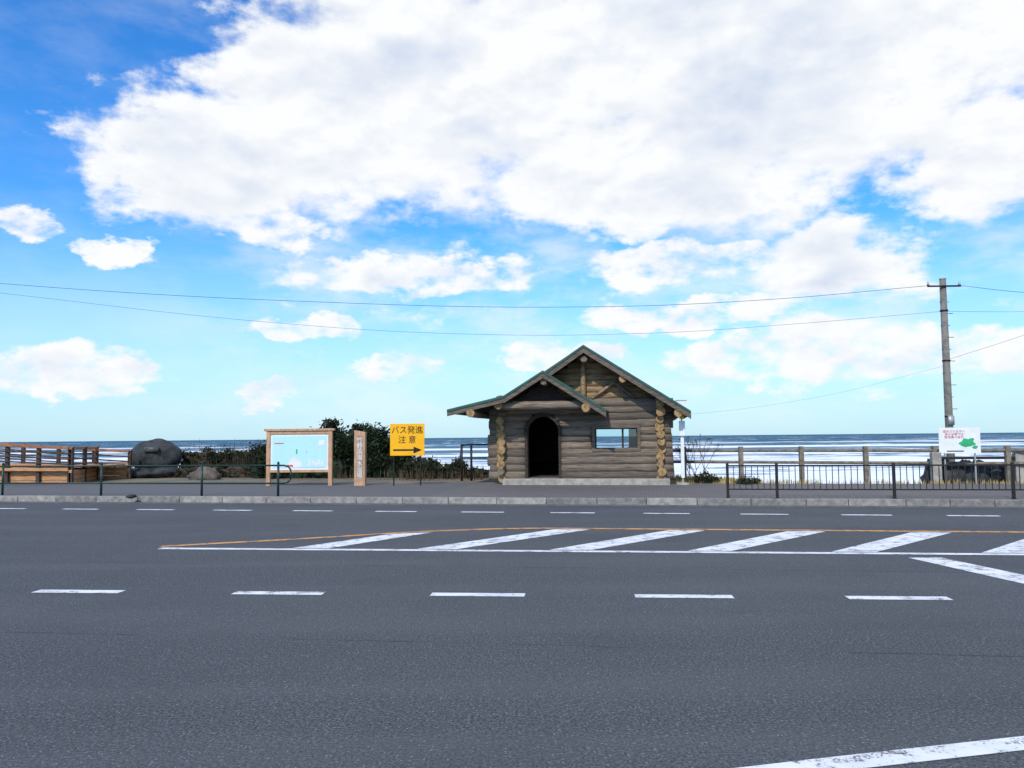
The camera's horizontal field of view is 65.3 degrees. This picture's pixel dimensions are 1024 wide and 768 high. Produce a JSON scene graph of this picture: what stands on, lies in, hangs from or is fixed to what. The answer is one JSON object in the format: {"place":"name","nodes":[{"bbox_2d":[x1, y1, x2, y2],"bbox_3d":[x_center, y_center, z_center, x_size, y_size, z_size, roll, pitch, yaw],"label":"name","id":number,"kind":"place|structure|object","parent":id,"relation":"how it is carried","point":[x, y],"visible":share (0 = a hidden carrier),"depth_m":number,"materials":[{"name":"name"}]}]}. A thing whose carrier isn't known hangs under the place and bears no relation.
{"place":"outdoors","nodes":[
{"label":"outdoors","id":0,"kind":"place"},
{"bbox_2d":[51,461,488,480],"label":"dune grass","id":1,"kind":"structure","parent":0,"point":[431,476],"depth_m":28.47,"materials":[{"name":"brown plant"}]},
{"bbox_2d":[1,471,774,504],"bbox_3d":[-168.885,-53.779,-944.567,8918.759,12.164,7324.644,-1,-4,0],"label":"ground","id":2,"kind":"structure","parent":0,"point":[325,480],"depth_m":28.69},
{"bbox_2d":[0,443,132,481],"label":"wooden ramp fence","id":3,"kind":"object","parent":2,"relation":"on","point":[61,474],"visible":0.85,"depth_m":27.98,"materials":[{"name":"orange wood"}]},
{"bbox_2d":[132,438,181,477],"bbox_3d":[-14.246,3.037,31.965,2.643,1.716,1.642,-1,-4,0],"label":"stone monument","id":4,"kind":"object","parent":2,"relation":"on","point":[157,451],"visible":0.77,"depth_m":31.65,"materials":[{"name":"grey stone"}]},
{"bbox_2d":[186,467,221,479],"bbox_3d":[-11.537,3.404,29.847,1.283,0.685,0.706,-1,-4,11],"label":"rock","id":5,"kind":"object","parent":2,"relation":"on","point":[209,473],"visible":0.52,"depth_m":29.64,"materials":[{"name":"grey stone"}]},
{"bbox_2d":[161,439,265,477],"bbox_3d":[-11.554,3.153,32.436,5.757,2.106,2.874,-1,-4,11],"label":"dune scrub","id":6,"kind":"object","parent":2,"relation":"on","point":[211,456],"visible":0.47,"depth_m":32.43,"materials":[{"name":"green plant"}]},
{"bbox_2d":[249,416,415,478],"bbox_3d":[-6.674,2.569,30.288,6.884,2.959,2.318,-1,-4,0],"label":"evergreen hedge","id":7,"kind":"object","parent":2,"relation":"on","point":[378,457],"visible":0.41,"depth_m":29.98,"materials":[{"name":"green plant"}]},
{"bbox_2d":[403,454,489,478],"bbox_3d":[-2.252,3.146,29.321,3.508,1.131,1.220,0,-4,-8],"label":"shrub","id":8,"kind":"object","parent":2,"relation":"on","point":[429,465],"visible":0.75,"depth_m":29.08,"materials":[{"name":"green plant"}]},
{"bbox_2d":[460,444,487,480],"bbox_3d":[-1.309,2.752,28.063,1.605,1.317,3.514,3,-5,-41],"label":"stair handrail","id":9,"kind":"object","parent":2,"relation":"on","point":[461,461],"visible":0.73,"depth_m":27.36,"materials":[{"name":"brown metal"}]},
{"bbox_2d":[0,495,1023,506],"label":"kerb","id":10,"kind":"structure","parent":2,"relation":"on","point":[668,501],"depth_m":19.04,"materials":[{"name":"concrete"}]},
{"bbox_2d":[125,494,136,498],"bbox_3d":[-9.820,2.899,20.607,0.278,0.113,0.178,-1,-4,0],"label":"rock","id":11,"kind":"object","parent":10,"relation":"on","point":[130,496],"visible":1,"depth_m":20.55,"materials":[{"name":"grey stone"}]},
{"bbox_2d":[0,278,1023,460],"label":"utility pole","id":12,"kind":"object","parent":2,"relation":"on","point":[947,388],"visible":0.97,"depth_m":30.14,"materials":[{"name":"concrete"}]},
{"bbox_2d":[447,345,690,484],"bbox_3d":[2.188,1.137,26.901,7.240,4.265,6.880,-1,-4,10],"label":"log cabin","id":13,"kind":"object","parent":2,"relation":"on","point":[545,425],"visible":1,"depth_m":24.54,"materials":[{"name":"wood"}]},
{"bbox_2d":[592,425,640,451],"bbox_3d":[3.210,1.671,24.569,1.470,0.810,0.305,-1,-4,10],"label":"window","id":14,"kind":"structure","parent":13,"relation":"in","point":[634,430],"depth_m":24.50,"materials":[{"name":"brown wood"}]},
{"bbox_2d":[674,434,722,482],"bbox_3d":[5.682,2.332,24.974,1.109,1.569,1.500,3,-5,-45],"label":"bare shrub","id":15,"kind":"object","parent":2,"relation":"on","point":[686,459],"visible":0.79,"depth_m":24.99,"materials":[{"name":"brown plant"}]},
{"bbox_2d":[689,467,760,484],"bbox_3d":[6.490,2.840,24.372,2.309,0.570,0.973,-4,-5,40],"label":"shrub","id":16,"kind":"object","parent":2,"relation":"on","point":[708,478],"visible":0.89,"depth_m":24.54,"materials":[{"name":"green plant"}]},
{"bbox_2d":[670,474,1023,483],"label":"dry grass","id":17,"kind":"structure","parent":2,"relation":"on","point":[687,478],"depth_m":24.14,"materials":[{"name":"brown plant"}]},
{"bbox_2d":[673,445,1023,483],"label":"seaside fence","id":18,"kind":"object","parent":2,"relation":"on","point":[1007,450],"visible":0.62,"depth_m":25.23,"materials":[{"name":"grey concrete"}]},
{"bbox_2d":[938,427,980,483],"bbox_3d":[13.279,2.273,23.666,1.100,1.960,0.082,-2,-4,17],"label":"beach notice sign","id":19,"kind":"object","parent":2,"relation":"on","point":[960,440],"visible":1,"depth_m":23.67,"materials":[{"name":"metal"}]},
{"bbox_2d":[920,458,1011,483],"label":"dark rocks","id":20,"kind":"object","parent":2,"relation":"on","point":[969,475],"visible":0.2,"depth_m":23.95,"materials":[{"name":"grey stone"}]},
{"bbox_2d":[929,452,1023,483],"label":"concrete parapet posts","id":21,"kind":"object","parent":2,"relation":"on","point":[936,458],"visible":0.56,"depth_m":23.67,"materials":[{"name":"concrete"}]},
{"bbox_2d":[0,503,1023,767],"bbox_3d":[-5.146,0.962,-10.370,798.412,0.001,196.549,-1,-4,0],"label":"road","id":22,"kind":"structure","parent":0,"point":[174,657],"depth_m":6.33,"materials":[{"name":"grey asphalt"}]},
{"bbox_2d":[32,590,952,599],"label":"lane dashes","id":23,"kind":"object","parent":22,"relation":"on","point":[523,594],"visible":1,"depth_m":8.10,"materials":[{"name":"white paint"}]},
{"bbox_2d":[0,508,997,515],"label":"lane dashes","id":24,"kind":"object","parent":22,"relation":"on","point":[502,512],"visible":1,"depth_m":16.85,"materials":[{"name":"white paint"}]},
{"bbox_2d":[0,501,1023,507],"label":"gutter","id":25,"kind":"object","parent":22,"relation":"on","point":[533,504],"visible":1,"depth_m":18.79,"materials":[{"name":"concrete"}]},
{"bbox_2d":[159,548,1023,554],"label":"edge line","id":26,"kind":"object","parent":22,"relation":"on","point":[609,551],"visible":1,"depth_m":11.09,"materials":[{"name":"white paint"}]},
{"bbox_2d":[160,528,1023,546],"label":"line","id":27,"kind":"object","parent":22,"relation":"on","point":[593,528],"visible":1,"depth_m":13.29,"materials":[{"name":"orange paint"}]},
{"bbox_2d":[296,529,1023,552],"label":"hatched marking","id":28,"kind":"object","parent":22,"relation":"on","point":[912,537],"visible":1,"depth_m":12.10,"materials":[{"name":"white paint"}]},
{"bbox_2d":[739,736,1023,767],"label":"edge line","id":29,"kind":"object","parent":22,"relation":"on","point":[917,754],"visible":1,"depth_m":3.97,"materials":[{"name":"white paint"}]},
{"bbox_2d":[912,558,1023,583],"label":"stop line","id":30,"kind":"object","parent":22,"relation":"on","point":[1002,574],"visible":1,"depth_m":9.36,"materials":[{"name":"white paint"}]},
{"bbox_2d":[0,432,1023,483],"bbox_3d":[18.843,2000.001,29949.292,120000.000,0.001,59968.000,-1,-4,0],"label":"sea","id":31,"kind":"structure","parent":0,"point":[444,450],"depth_m":341.96,"materials":[{"name":"liquid"}]},
{"bbox_2d":[0,483,1023,498],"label":"pavement","id":32,"kind":"structure","parent":0,"point":[498,490],"depth_m":21.88,"materials":[{"name":"asphalt"}]},
{"bbox_2d":[0,462,290,495],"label":"pipe guardrail","id":33,"kind":"object","parent":32,"relation":"on","point":[101,466],"visible":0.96,"depth_m":21.27,"materials":[{"name":"metal"}]},
{"bbox_2d":[264,428,335,485],"bbox_3d":[-6.679,2.301,25.107,2.240,1.790,0.180,-1,-4,3],"label":"map board","id":34,"kind":"object","parent":32,"relation":"on","point":[302,450],"visible":1,"depth_m":25.08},
{"bbox_2d":[354,430,366,485],"bbox_3d":[-4.729,2.304,24.898,0.340,1.720,0.193,-1,-4,6],"label":"timber name post","id":35,"kind":"object","parent":32,"relation":"on","point":[360,441],"visible":1,"depth_m":24.82,"materials":[{"name":"brown wood"}]},
{"bbox_2d":[390,423,424,485],"bbox_3d":[-3.238,2.183,24.728,1.080,1.910,0.071,-1,-4,5],"label":"bus departure warning sign","id":36,"kind":"object","parent":32,"relation":"on","point":[406,439],"visible":1,"depth_m":24.73,"materials":[{"name":"yellow metal"}]},
{"bbox_2d":[676,400,689,484],"bbox_3d":[5.097,1.741,23.934,0.396,2.530,0.396,-1,-4,0],"label":"bus stop sign","id":37,"kind":"object","parent":32,"relation":"on","point":[682,424],"visible":0.75,"depth_m":23.89,"materials":[{"name":"metal"}]},
{"bbox_2d":[726,462,1023,498],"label":"baluster railing","id":38,"kind":"object","parent":32,"relation":"on","point":[1012,472],"visible":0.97,"depth_m":17.97,"materials":[{"name":"brown metal"}]},
{"bbox_2d":[0,0,1023,441],"label":"sky","id":39,"kind":"structure","parent":0,"point":[536,166],"materials":[{"name":"blue"}]}
]}

